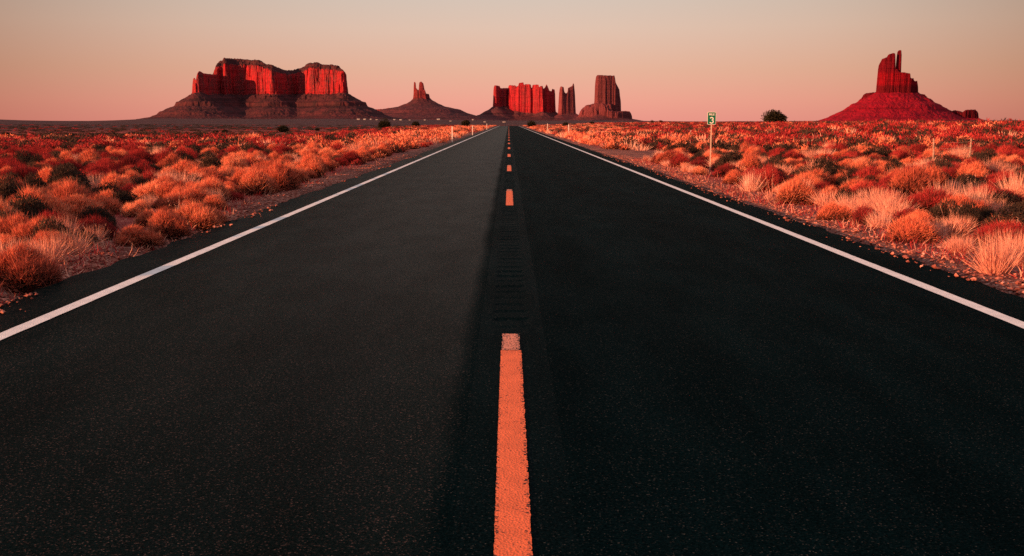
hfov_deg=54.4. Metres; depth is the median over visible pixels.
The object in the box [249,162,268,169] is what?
rabbitbrush
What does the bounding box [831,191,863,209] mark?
grass tuft
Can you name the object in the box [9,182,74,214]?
rabbitbrush
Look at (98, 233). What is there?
grass tuft
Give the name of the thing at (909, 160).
rabbitbrush
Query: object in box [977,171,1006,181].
sagebrush
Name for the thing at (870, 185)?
red brush
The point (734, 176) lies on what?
rabbitbrush
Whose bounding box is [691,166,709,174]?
rabbitbrush
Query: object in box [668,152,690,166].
red brush
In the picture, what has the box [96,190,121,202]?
rabbitbrush
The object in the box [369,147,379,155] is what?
rabbitbrush
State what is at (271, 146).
rabbitbrush
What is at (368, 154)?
rabbitbrush
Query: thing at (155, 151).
grass tuft
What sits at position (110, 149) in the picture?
rabbitbrush
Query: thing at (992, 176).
red brush
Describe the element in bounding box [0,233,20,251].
rabbitbrush
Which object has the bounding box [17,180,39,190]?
sagebrush
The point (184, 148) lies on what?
red brush
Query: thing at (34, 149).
red brush
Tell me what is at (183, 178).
grass tuft
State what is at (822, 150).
grass tuft
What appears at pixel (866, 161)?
rabbitbrush
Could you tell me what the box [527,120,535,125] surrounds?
juniper
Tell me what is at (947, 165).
sagebrush
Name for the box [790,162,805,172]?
rabbitbrush
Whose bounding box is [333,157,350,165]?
red brush
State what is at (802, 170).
sagebrush
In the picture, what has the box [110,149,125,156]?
rabbitbrush
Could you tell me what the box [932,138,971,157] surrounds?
wire fence
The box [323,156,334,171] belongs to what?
rabbitbrush
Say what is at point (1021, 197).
red brush
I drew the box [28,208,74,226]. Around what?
red brush
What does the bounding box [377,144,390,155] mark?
rabbitbrush
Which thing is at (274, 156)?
rabbitbrush
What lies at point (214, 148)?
rabbitbrush
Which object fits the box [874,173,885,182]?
rabbitbrush
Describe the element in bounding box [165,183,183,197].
rabbitbrush
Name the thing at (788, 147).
sagebrush
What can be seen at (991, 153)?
sagebrush
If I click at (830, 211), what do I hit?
rabbitbrush
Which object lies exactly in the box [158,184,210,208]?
rabbitbrush
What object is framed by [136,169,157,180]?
red brush
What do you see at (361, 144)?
rabbitbrush
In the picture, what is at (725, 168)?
red brush
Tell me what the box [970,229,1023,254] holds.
grass tuft
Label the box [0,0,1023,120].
sky
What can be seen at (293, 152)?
sagebrush
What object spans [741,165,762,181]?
red brush
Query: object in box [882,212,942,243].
rabbitbrush
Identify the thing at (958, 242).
grass tuft
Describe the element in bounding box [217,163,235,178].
rabbitbrush
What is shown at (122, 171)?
red brush
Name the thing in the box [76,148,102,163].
rabbitbrush
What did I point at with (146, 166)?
red brush
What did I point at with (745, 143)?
rabbitbrush
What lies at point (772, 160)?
sagebrush
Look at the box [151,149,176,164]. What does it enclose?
red brush
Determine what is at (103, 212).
sagebrush
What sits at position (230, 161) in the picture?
rabbitbrush
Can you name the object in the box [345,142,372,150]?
grass tuft
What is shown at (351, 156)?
red brush
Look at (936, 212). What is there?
sagebrush
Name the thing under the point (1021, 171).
sagebrush
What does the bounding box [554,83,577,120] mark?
rock tower
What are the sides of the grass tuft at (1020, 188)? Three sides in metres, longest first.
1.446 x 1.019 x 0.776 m
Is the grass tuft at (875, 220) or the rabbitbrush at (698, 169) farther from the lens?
the rabbitbrush at (698, 169)
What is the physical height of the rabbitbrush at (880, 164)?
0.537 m
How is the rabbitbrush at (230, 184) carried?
on the ground at (306, 123)
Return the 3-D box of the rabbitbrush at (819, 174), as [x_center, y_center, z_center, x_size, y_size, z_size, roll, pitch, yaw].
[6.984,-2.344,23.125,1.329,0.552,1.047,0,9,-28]
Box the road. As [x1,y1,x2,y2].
[0,126,1023,555]
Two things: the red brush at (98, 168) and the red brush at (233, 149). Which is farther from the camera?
the red brush at (233, 149)
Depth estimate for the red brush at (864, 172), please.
22.87 m
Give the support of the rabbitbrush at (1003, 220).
on the ground at (306, 123)
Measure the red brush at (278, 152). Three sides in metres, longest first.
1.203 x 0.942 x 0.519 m
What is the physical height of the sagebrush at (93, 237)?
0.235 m
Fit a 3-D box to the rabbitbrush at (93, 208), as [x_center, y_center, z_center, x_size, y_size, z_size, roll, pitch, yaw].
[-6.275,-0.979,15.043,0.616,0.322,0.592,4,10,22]
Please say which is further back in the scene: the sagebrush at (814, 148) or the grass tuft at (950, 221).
the sagebrush at (814, 148)
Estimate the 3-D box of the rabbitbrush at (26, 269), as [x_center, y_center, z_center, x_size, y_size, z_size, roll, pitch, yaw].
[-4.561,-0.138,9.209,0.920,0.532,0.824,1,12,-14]
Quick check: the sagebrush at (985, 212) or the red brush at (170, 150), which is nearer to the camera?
the sagebrush at (985, 212)
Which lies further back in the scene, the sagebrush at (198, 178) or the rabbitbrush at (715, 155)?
the rabbitbrush at (715, 155)
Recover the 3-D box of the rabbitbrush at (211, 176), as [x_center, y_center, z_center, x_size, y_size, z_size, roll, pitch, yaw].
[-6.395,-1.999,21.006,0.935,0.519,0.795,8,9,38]
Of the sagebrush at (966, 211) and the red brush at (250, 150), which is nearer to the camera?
the sagebrush at (966, 211)
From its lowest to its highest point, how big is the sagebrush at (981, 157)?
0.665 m
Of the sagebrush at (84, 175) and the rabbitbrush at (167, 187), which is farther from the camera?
the sagebrush at (84, 175)
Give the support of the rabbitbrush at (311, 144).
on the ground at (306, 123)
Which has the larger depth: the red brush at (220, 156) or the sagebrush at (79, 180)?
the red brush at (220, 156)
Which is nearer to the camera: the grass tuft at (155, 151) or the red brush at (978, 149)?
the grass tuft at (155, 151)
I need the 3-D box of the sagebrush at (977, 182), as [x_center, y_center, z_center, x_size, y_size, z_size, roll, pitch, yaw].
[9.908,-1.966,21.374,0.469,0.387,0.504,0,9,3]
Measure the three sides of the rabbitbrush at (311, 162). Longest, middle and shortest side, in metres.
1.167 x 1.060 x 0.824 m
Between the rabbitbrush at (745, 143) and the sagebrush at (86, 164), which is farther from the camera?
the rabbitbrush at (745, 143)
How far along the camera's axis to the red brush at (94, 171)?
24.45 m
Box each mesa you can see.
[140,58,407,119]
[477,82,558,120]
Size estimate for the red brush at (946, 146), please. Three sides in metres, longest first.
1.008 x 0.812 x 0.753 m
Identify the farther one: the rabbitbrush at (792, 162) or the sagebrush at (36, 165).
the rabbitbrush at (792, 162)
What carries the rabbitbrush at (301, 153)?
on the ground at (306, 123)
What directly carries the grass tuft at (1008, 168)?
on the ground at (306, 123)
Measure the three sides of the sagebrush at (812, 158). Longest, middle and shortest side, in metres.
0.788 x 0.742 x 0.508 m
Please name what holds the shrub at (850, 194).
on the ground at (306, 123)
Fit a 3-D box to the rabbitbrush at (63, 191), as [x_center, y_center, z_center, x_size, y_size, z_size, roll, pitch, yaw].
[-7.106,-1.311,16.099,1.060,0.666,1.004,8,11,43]
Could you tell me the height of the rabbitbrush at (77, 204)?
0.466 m
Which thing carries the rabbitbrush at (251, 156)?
on the ground at (306, 123)
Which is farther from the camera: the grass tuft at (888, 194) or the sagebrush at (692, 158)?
the sagebrush at (692, 158)
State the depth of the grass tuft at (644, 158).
38.65 m
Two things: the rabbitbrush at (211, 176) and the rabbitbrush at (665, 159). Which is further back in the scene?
the rabbitbrush at (665, 159)
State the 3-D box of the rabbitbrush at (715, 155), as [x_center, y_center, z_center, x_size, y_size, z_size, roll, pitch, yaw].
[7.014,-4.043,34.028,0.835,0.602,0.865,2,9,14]
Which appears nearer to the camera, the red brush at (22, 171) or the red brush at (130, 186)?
the red brush at (130, 186)
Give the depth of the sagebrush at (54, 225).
11.66 m
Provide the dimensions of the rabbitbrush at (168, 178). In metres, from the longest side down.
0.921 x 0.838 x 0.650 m
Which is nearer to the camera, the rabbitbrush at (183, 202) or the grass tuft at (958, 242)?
the grass tuft at (958, 242)
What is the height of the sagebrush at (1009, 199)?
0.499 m
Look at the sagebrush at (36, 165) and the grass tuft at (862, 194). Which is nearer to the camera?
the grass tuft at (862, 194)
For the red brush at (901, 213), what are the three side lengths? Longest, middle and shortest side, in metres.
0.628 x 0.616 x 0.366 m
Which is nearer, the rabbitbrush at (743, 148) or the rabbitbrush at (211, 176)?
the rabbitbrush at (211, 176)
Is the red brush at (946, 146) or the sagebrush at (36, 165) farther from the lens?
the red brush at (946, 146)
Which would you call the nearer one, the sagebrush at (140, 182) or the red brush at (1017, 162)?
the sagebrush at (140, 182)
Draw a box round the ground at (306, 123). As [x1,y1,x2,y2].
[0,118,1023,303]
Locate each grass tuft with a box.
[0,230,90,263]
[0,237,49,259]
[32,228,101,254]
[51,214,84,234]
[84,225,110,240]
[86,171,107,188]
[141,192,158,205]
[145,170,180,177]
[148,146,166,153]
[153,168,200,183]
[206,188,228,201]
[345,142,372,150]
[642,154,651,160]
[680,162,693,171]
[687,166,697,171]
[733,169,767,190]
[773,163,795,176]
[799,154,834,171]
[801,146,824,157]
[807,188,840,205]
[813,147,835,154]
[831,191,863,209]
[842,192,897,212]
[855,186,892,201]
[858,188,910,207]
[860,193,928,218]
[862,210,896,227]
[909,177,971,197]
[914,157,935,165]
[926,216,975,239]
[938,231,978,252]
[938,237,981,249]
[940,214,979,229]
[944,179,963,190]
[948,144,972,157]
[954,181,982,190]
[955,182,1006,204]
[956,229,1022,274]
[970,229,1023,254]
[980,157,1012,172]
[980,196,1008,213]
[986,236,1023,265]
[995,168,1023,196]
[998,162,1018,173]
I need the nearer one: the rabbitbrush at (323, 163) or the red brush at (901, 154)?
the rabbitbrush at (323, 163)
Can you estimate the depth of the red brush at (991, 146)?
41.26 m
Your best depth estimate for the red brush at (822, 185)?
20.20 m
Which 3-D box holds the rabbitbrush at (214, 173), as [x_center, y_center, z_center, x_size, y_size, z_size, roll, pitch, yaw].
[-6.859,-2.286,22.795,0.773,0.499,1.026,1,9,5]
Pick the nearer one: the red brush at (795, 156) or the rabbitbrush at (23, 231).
the rabbitbrush at (23, 231)
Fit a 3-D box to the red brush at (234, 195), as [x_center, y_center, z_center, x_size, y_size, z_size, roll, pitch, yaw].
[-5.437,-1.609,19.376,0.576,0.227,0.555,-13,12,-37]
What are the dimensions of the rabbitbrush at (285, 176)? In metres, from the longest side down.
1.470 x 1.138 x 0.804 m
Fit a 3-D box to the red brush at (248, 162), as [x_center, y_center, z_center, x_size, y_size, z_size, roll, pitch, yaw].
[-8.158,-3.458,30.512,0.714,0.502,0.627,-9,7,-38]
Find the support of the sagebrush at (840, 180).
on the ground at (306, 123)
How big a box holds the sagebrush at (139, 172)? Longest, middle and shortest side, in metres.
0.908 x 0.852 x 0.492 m
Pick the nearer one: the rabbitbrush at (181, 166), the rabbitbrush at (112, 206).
the rabbitbrush at (112, 206)
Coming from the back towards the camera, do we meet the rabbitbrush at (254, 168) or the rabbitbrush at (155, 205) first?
the rabbitbrush at (254, 168)
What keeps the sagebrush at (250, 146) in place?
on the ground at (306, 123)
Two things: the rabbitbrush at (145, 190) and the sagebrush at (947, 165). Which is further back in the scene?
the sagebrush at (947, 165)
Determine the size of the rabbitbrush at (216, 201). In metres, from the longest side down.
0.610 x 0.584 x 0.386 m
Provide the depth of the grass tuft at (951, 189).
17.29 m
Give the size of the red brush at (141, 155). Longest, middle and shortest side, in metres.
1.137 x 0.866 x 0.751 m
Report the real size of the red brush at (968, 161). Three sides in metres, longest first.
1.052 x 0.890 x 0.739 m
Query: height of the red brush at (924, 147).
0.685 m
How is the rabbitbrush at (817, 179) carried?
on the ground at (306, 123)
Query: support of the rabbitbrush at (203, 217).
on the ground at (306, 123)
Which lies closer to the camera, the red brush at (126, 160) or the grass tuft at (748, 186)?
the grass tuft at (748, 186)
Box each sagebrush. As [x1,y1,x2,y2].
[0,153,12,160]
[0,171,26,180]
[0,173,24,197]
[0,208,29,223]
[5,149,31,163]
[5,190,54,219]
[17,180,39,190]
[24,172,46,187]
[26,162,43,170]
[27,153,44,165]
[28,215,75,244]
[45,160,91,186]
[46,175,96,195]
[47,161,88,187]
[52,150,62,158]
[57,144,71,151]
[73,205,116,227]
[74,230,101,245]
[83,160,98,167]
[89,145,101,149]
[92,182,119,193]
[104,156,118,161]
[108,190,138,206]
[120,166,144,175]
[131,174,150,186]
[150,164,161,171]
[174,149,192,158]
[178,173,202,183]
[181,153,198,163]
[186,146,200,153]
[197,151,215,158]
[198,151,225,169]
[241,141,263,151]
[263,148,276,154]
[282,150,300,157]
[664,142,685,150]
[684,142,700,152]
[689,153,709,162]
[712,148,725,155]
[715,150,743,167]
[726,144,739,150]
[757,152,768,160]
[759,156,788,169]
[762,143,771,151]
[766,164,787,174]
[774,151,784,161]
[781,143,791,150]
[789,164,812,175]
[796,168,808,175]
[805,145,821,151]
[807,157,818,163]
[809,154,840,171]
[820,166,845,176]
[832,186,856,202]
[835,174,847,186]
[836,156,856,162]
[837,177,863,189]
[843,147,860,155]
[846,166,859,177]
[861,141,873,146]
[862,147,882,155]
[862,174,877,183]
[877,144,892,156]
[881,155,897,163]
[883,158,907,175]
[923,154,939,162]
[927,198,964,224]
[929,158,948,166]
[931,161,955,171]
[932,154,960,164]
[942,172,955,182]
[950,200,983,227]
[952,173,976,187]
[965,179,981,189]
[966,153,992,165]
[974,147,999,158]
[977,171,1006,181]
[978,205,998,223]
[980,203,1023,229]
[986,188,1021,210]
[989,160,1017,170]
[991,180,1017,190]
[1007,199,1023,213]
[1014,167,1023,182]
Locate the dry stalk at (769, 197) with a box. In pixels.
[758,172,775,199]
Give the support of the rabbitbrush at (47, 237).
on the ground at (306, 123)
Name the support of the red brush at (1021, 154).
on the ground at (306, 123)
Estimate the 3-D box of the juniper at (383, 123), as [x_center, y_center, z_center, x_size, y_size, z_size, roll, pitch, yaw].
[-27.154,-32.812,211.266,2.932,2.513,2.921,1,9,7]
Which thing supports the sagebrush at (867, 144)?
on the ground at (306, 123)
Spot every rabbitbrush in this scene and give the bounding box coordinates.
[0,173,31,189]
[0,196,19,215]
[0,208,30,240]
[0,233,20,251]
[0,237,66,295]
[5,193,17,207]
[6,215,70,245]
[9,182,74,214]
[29,229,77,252]
[32,161,57,169]
[32,181,60,193]
[35,164,54,183]
[44,157,60,162]
[45,178,92,204]
[58,149,78,163]
[58,176,93,193]
[58,210,77,225]
[63,194,104,215]
[75,205,112,217]
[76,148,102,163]
[85,191,125,214]
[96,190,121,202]
[98,171,134,191]
[105,146,112,152]
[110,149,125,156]
[113,223,168,246]
[119,198,152,216]
[121,173,137,187]
[123,168,139,179]
[130,176,164,200]
[133,208,156,226]
[144,208,191,239]
[151,173,186,186]
[151,199,164,208]
[152,179,177,200]
[156,151,181,168]
[156,205,172,212]
[158,165,180,179]
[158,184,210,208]
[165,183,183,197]
[167,199,228,229]
[171,157,203,175]
[172,198,198,209]
[181,176,231,200]
[182,166,217,175]
[185,167,205,176]
[197,177,231,200]
[199,169,228,180]
[200,147,217,156]
[201,174,221,185]
[201,194,231,210]
[202,145,220,154]
[214,193,226,203]
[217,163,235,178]
[221,154,247,168]
[223,153,249,168]
[224,181,240,191]
[226,186,236,192]
[227,169,246,185]
[230,150,248,157]
[237,167,280,195]
[239,164,262,174]
[245,153,259,163]
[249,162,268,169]
[252,150,264,157]
[256,159,302,190]
[262,160,275,168]
[264,142,275,149]
[266,151,287,160]
[272,156,290,162]
[281,164,311,182]
[289,144,303,150]
[294,151,327,177]
[297,166,317,178]
[299,149,307,156]
[301,149,319,157]
[305,141,322,149]
[314,153,326,171]
[317,146,335,157]
[321,151,332,158]
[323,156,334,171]
[354,142,367,149]
[354,150,366,161]
[361,148,372,160]
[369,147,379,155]
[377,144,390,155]
[382,142,392,154]
[653,150,673,163]
[658,157,670,163]
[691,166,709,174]
[708,153,721,161]
[722,169,743,183]
[736,152,761,170]
[738,141,752,151]
[741,144,749,151]
[744,147,754,153]
[770,182,782,193]
[774,175,818,204]
[784,158,801,168]
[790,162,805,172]
[795,169,834,180]
[802,175,818,186]
[807,175,823,183]
[813,185,838,201]
[813,200,853,220]
[825,172,845,186]
[831,150,846,156]
[834,160,852,168]
[837,176,869,189]
[842,155,875,171]
[857,145,867,150]
[869,153,881,159]
[874,160,887,168]
[874,165,886,174]
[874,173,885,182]
[881,167,901,178]
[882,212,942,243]
[886,161,935,195]
[891,146,913,155]
[900,156,915,164]
[903,207,936,226]
[917,164,949,189]
[921,147,939,157]
[934,192,995,211]
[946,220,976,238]
[952,160,990,178]
[980,208,1022,226]
[992,154,1008,163]
[1003,153,1023,163]
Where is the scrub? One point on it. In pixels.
(894, 135)
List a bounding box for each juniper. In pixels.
[276,125,288,131]
[377,118,390,127]
[412,121,419,125]
[461,120,470,125]
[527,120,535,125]
[760,109,788,121]
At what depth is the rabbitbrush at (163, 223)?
13.15 m
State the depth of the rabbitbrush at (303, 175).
24.72 m
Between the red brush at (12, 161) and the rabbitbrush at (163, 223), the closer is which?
the rabbitbrush at (163, 223)
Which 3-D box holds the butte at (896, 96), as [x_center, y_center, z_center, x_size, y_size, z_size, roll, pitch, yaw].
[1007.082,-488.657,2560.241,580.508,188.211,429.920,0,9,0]
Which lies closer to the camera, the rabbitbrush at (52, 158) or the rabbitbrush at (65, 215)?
the rabbitbrush at (65, 215)
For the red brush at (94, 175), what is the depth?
23.70 m
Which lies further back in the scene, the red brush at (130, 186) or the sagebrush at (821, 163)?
the sagebrush at (821, 163)
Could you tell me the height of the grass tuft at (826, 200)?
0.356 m
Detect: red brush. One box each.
[0,148,21,154]
[0,157,14,167]
[0,164,19,175]
[2,156,27,166]
[6,162,36,178]
[19,145,41,154]
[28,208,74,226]
[34,151,59,160]
[38,160,56,164]
[39,147,52,152]
[54,157,82,170]
[69,146,87,155]
[73,214,119,240]
[82,159,119,174]
[86,171,102,179]
[87,169,103,174]
[88,164,113,173]
[92,157,113,162]
[100,151,114,157]
[100,159,123,170]
[100,168,124,176]
[104,154,124,161]
[112,183,138,194]
[117,154,145,167]
[121,143,138,150]
[126,145,151,156]
[126,159,153,172]
[131,149,152,162]
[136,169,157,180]
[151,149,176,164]
[158,146,173,153]
[174,145,193,152]
[177,147,199,155]
[217,152,230,161]
[225,145,240,152]
[230,191,243,199]
[245,159,253,166]
[246,147,258,153]
[270,148,284,154]
[272,142,291,151]
[330,142,347,149]
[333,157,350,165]
[342,149,364,163]
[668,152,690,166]
[687,159,706,168]
[692,155,709,161]
[712,161,740,176]
[740,160,787,191]
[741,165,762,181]
[766,146,786,155]
[781,149,806,159]
[810,181,838,191]
[814,152,836,161]
[823,144,840,151]
[834,142,847,150]
[838,150,860,159]
[845,178,896,198]
[849,150,866,156]
[849,165,884,178]
[850,204,880,224]
[876,169,897,184]
[884,188,908,201]
[888,148,913,160]
[890,206,914,224]
[900,184,954,212]
[908,143,928,153]
[914,144,930,151]
[939,144,952,152]
[942,166,956,177]
[949,153,963,161]
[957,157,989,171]
[964,184,999,196]
[965,218,1023,249]
[971,145,988,152]
[980,143,1000,150]
[980,170,1023,183]
[987,173,1019,184]
[990,189,1023,203]
[995,143,1016,154]
[997,151,1015,155]
[999,220,1023,235]
[1003,143,1017,150]
[1008,157,1023,165]
[1016,151,1023,157]
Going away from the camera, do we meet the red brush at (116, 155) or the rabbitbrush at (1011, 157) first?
the rabbitbrush at (1011, 157)
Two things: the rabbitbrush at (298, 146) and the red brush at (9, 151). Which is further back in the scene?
the rabbitbrush at (298, 146)
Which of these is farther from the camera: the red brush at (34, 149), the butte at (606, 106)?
the butte at (606, 106)
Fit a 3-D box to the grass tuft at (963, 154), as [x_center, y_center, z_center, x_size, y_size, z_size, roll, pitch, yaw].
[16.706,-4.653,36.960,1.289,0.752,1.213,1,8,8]
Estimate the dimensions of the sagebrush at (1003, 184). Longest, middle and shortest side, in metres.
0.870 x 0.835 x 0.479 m
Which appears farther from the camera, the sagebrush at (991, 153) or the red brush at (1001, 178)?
the sagebrush at (991, 153)
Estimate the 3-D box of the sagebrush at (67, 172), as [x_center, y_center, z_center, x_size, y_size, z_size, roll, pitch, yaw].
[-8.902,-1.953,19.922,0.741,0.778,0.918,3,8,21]
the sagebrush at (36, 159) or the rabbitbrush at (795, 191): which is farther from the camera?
the sagebrush at (36, 159)
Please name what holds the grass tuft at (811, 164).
on the ground at (306, 123)
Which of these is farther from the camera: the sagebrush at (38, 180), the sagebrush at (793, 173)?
the sagebrush at (793, 173)
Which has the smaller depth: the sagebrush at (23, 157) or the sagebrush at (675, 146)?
the sagebrush at (23, 157)
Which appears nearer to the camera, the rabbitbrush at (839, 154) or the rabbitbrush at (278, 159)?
the rabbitbrush at (278, 159)
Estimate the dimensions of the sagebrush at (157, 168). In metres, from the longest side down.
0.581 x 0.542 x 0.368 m
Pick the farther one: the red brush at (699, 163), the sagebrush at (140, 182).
the red brush at (699, 163)
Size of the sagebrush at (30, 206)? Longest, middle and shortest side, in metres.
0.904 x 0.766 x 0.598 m
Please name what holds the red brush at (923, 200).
on the ground at (306, 123)
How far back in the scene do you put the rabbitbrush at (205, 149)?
37.59 m
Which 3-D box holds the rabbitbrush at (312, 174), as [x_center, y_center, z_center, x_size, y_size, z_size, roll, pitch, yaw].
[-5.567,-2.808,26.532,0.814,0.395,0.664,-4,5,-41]
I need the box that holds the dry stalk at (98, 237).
[83,223,108,247]
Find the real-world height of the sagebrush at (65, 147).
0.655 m
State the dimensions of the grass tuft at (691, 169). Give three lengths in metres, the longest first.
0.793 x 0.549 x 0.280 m
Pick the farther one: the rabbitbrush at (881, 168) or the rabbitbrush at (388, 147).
the rabbitbrush at (388, 147)
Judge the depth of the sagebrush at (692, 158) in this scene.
34.75 m
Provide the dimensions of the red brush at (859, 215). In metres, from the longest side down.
0.535 x 0.533 x 0.374 m
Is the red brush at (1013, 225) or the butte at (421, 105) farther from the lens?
the butte at (421, 105)
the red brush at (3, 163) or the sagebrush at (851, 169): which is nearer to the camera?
the sagebrush at (851, 169)
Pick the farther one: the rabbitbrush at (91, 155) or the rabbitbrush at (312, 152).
the rabbitbrush at (312, 152)
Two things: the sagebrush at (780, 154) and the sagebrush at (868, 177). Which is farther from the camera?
the sagebrush at (780, 154)
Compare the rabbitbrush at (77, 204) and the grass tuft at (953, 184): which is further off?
the grass tuft at (953, 184)
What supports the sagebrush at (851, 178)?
on the ground at (306, 123)
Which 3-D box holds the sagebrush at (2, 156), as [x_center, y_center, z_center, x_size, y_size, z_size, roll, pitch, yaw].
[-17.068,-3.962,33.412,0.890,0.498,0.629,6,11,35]
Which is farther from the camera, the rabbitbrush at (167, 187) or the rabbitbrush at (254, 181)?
the rabbitbrush at (254, 181)
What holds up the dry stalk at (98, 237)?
on the ground at (306, 123)
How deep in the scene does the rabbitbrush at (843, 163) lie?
29.23 m
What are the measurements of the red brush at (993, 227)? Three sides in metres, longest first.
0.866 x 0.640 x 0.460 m
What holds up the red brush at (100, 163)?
on the ground at (306, 123)
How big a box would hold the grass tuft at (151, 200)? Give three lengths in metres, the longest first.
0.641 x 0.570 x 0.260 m
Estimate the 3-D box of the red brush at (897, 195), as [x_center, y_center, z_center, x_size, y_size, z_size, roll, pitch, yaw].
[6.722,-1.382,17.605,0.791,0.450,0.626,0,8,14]
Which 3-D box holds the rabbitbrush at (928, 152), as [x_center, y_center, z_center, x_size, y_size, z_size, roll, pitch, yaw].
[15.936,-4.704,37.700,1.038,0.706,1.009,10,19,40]
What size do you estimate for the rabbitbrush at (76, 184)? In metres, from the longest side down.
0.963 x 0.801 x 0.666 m
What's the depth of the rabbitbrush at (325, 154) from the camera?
36.34 m
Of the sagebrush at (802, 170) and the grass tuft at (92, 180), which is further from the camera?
the sagebrush at (802, 170)
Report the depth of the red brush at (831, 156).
32.01 m
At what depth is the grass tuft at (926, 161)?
30.44 m
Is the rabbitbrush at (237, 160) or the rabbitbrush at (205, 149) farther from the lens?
the rabbitbrush at (205, 149)
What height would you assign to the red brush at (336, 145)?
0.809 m
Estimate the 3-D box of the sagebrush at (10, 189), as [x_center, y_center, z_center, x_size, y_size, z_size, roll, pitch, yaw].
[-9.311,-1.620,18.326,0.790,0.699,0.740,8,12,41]
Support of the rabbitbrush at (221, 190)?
on the ground at (306, 123)
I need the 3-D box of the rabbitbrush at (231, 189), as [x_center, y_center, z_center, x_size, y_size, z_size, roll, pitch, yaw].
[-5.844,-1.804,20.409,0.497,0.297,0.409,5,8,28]
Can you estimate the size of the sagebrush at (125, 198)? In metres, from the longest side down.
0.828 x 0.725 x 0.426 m
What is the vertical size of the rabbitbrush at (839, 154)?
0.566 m
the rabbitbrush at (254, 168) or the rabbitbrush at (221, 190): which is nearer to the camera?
the rabbitbrush at (221, 190)
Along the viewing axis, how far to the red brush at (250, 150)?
39.95 m
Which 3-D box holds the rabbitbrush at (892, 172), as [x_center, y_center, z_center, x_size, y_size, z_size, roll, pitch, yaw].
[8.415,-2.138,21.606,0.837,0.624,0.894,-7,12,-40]
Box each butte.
[376,82,494,119]
[565,75,641,120]
[818,50,979,120]
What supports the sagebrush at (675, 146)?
on the ground at (306, 123)
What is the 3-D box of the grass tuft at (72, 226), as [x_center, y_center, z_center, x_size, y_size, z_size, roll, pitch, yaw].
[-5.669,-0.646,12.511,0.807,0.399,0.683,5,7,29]
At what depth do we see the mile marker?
30.64 m
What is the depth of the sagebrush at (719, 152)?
36.46 m
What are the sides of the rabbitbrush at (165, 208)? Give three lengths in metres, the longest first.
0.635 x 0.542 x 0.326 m
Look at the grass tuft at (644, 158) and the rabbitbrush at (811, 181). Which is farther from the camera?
the grass tuft at (644, 158)
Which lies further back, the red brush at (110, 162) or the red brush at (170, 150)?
the red brush at (170, 150)
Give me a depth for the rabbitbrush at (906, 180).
19.59 m
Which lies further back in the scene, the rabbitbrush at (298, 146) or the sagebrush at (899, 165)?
the rabbitbrush at (298, 146)
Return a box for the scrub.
[0,118,1023,290]
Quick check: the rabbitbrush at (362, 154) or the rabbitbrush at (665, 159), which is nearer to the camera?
the rabbitbrush at (665, 159)
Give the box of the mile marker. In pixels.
[707,112,715,169]
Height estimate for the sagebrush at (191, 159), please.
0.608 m
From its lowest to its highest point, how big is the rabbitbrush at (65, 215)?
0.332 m
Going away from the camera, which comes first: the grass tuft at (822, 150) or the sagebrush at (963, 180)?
the sagebrush at (963, 180)
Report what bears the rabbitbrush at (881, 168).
on the ground at (306, 123)
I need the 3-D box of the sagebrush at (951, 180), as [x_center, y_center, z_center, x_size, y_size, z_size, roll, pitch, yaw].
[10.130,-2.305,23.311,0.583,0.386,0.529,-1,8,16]
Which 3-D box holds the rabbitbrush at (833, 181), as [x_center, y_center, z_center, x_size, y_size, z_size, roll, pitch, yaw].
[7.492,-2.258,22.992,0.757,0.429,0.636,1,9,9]
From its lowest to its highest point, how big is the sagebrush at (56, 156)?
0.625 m
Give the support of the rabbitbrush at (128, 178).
on the ground at (306, 123)
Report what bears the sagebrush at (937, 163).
on the ground at (306, 123)
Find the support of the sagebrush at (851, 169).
on the ground at (306, 123)
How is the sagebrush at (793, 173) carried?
on the ground at (306, 123)
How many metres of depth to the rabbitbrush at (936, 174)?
21.44 m
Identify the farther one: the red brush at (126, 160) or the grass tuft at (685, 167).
the grass tuft at (685, 167)
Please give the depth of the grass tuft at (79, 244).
11.41 m
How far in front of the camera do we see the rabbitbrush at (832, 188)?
18.28 m
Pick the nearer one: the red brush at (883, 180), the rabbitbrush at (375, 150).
the red brush at (883, 180)
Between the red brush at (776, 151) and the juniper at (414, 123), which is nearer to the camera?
the red brush at (776, 151)
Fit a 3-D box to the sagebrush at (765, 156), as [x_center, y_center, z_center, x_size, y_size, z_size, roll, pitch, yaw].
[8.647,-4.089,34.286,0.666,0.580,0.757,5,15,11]
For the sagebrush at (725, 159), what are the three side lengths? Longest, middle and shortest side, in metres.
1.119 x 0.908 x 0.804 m
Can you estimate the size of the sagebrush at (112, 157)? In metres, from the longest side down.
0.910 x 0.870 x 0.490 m
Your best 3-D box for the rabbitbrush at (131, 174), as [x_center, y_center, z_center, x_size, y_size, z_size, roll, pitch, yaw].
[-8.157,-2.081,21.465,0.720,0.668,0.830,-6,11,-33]
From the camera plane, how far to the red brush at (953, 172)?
24.58 m
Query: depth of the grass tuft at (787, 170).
27.43 m
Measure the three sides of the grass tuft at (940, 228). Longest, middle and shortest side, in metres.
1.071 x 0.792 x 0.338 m
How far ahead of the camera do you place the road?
5.59 m
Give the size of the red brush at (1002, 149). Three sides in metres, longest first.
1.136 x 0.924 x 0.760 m
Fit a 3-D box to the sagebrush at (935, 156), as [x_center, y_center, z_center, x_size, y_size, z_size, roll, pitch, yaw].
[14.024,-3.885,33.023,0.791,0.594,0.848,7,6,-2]

